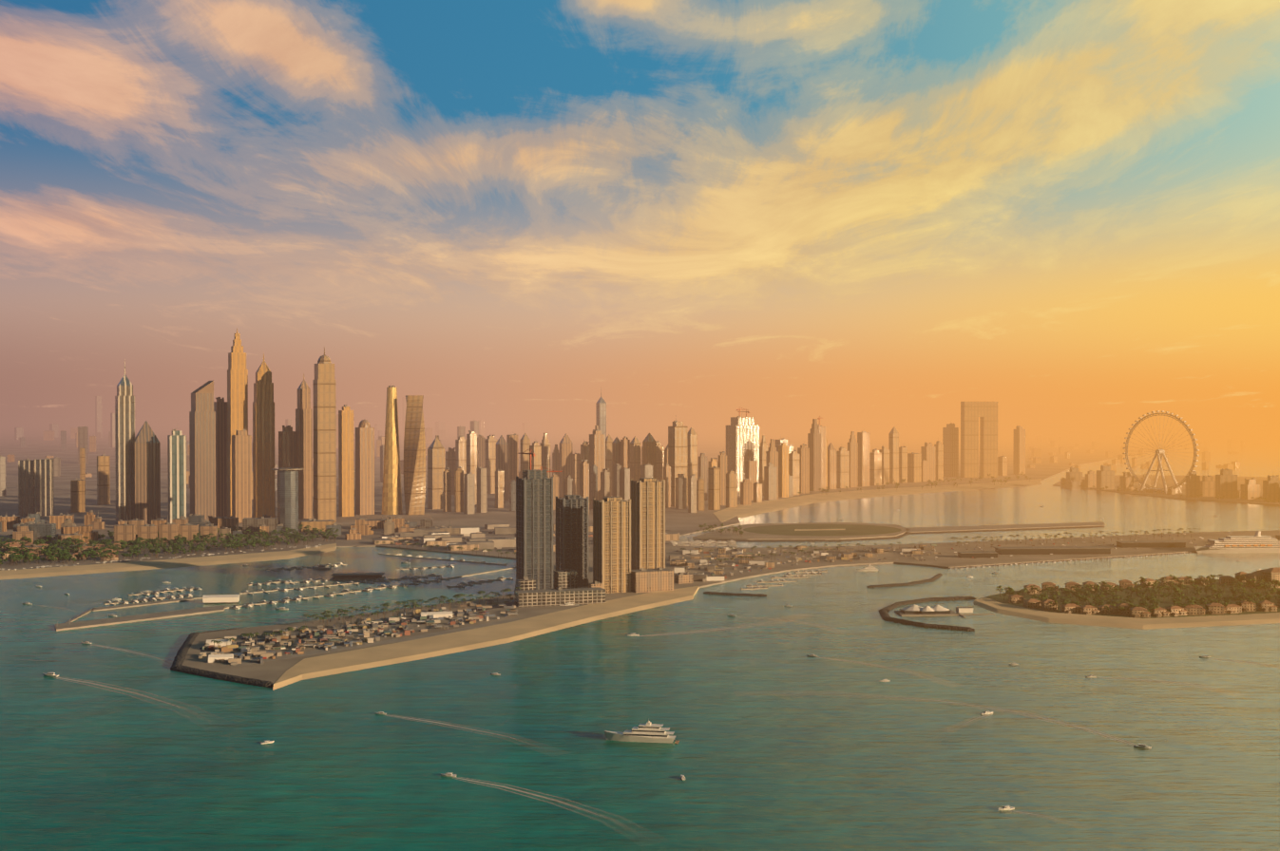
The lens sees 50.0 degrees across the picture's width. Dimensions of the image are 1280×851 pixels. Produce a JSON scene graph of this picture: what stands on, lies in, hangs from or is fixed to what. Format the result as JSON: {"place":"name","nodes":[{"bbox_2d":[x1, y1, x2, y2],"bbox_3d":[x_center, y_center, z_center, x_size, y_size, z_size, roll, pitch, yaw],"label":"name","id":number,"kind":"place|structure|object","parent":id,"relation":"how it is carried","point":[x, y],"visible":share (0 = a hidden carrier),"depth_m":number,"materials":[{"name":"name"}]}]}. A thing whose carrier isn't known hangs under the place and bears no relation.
{"place":"outdoors","nodes":[
{"label":"outdoors","id":0,"kind":"place"},
{"bbox_2d":[0,407,1279,850],"bbox_3d":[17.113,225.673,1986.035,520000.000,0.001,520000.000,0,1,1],"label":"sea water","id":1,"kind":"structure","parent":0,"point":[772,750],"depth_m":1121.01,"materials":[{"name":"teal liquid"}]},
{"bbox_2d":[55,525,1197,631],"bbox_3d":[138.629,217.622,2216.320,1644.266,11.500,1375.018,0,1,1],"label":"marina piers","id":2,"kind":"structure","parent":1,"relation":"in","point":[210,599],"depth_m":1882.78,"materials":[{"name":"white concrete"}]},
{"bbox_2d":[22,505,1279,810],"bbox_3d":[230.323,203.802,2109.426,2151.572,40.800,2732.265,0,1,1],"label":"boats","id":3,"kind":"object","parent":1,"relation":"on","point":[1256,542],"visible":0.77,"depth_m":1795.40,"materials":[{"name":"white"}]},
{"bbox_2d":[34,600,1274,842],"bbox_3d":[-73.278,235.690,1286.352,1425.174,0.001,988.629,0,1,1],"label":"wake foam","id":4,"kind":"object","parent":1,"relation":"on","point":[85,682],"visible":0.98,"depth_m":1134.83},
{"bbox_2d":[0,408,1279,690],"bbox_3d":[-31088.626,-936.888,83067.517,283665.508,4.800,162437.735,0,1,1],"label":"ground","id":5,"kind":"structure","parent":0,"point":[916,428],"depth_m":3212.45,"materials":[{"name":"beige sand"}]},
{"bbox_2d":[0,327,528,554],"bbox_3d":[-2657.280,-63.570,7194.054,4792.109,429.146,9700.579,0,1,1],"label":"skyscrapers","id":6,"kind":"structure","parent":5,"relation":"on","point":[229,476],"depth_m":3051.92,"materials":[{"name":"beige concrete"}]},
{"bbox_2d":[515,448,692,607],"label":"high-rise towers","id":7,"kind":"structure","parent":5,"relation":"on","point":[628,545],"depth_m":1851.15,"materials":[{"name":"beige concrete"}]},
{"bbox_2d":[170,526,1104,687],"bbox_3d":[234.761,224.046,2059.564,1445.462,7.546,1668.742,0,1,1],"label":"breakwater rocks","id":8,"kind":"object","parent":5,"relation":"on","point":[180,659],"visible":0.81,"depth_m":1614.87,"materials":[{"name":"grey stone"}]},
{"bbox_2d":[0,523,1279,668],"bbox_3d":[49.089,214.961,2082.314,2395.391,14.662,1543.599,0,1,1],"label":"low-rise buildings","id":9,"kind":"structure","parent":5,"relation":"on","point":[477,539],"depth_m":2161.46,"materials":[{"name":"concrete"}]},
{"bbox_2d":[0,472,1279,651],"bbox_3d":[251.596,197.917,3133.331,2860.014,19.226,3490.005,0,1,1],"label":"trees","id":10,"kind":"object","parent":5,"relation":"on","point":[135,546],"visible":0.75,"depth_m":2207.61,"materials":[{"name":"green plant"}]},
{"bbox_2d":[435,393,1245,515],"bbox_3d":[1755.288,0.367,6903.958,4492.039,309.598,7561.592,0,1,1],"label":"distant city buildings","id":11,"kind":"structure","parent":5,"relation":"on","point":[748,468],"depth_m":3821.59,"materials":[{"name":"beige concrete"}]},
{"bbox_2d":[894,567,1279,618],"bbox_3d":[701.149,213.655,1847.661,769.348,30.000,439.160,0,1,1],"label":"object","id":12,"kind":"object","parent":5,"relation":"on","point":[1269,574],"visible":0.83,"depth_m":1679.88,"materials":[{"name":"tile"}]},
{"bbox_2d":[1122,410,1199,494],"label":"ferris wheel","id":13,"kind":"object","parent":5,"relation":"on","point":[1161,452],"visible":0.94,"depth_m":3970.03,"materials":[{"name":"white metal"}]},
{"bbox_2d":[1060,465,1279,501],"bbox_3d":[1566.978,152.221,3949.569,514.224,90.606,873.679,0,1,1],"label":"distant buildings","id":14,"kind":"structure","parent":5,"relation":"on","point":[1225,484],"depth_m":3783.74,"materials":[{"name":"beige concrete"}]},
{"bbox_2d":[0,0,1279,407],"label":"sky","id":15,"kind":"structure","parent":0,"point":[463,203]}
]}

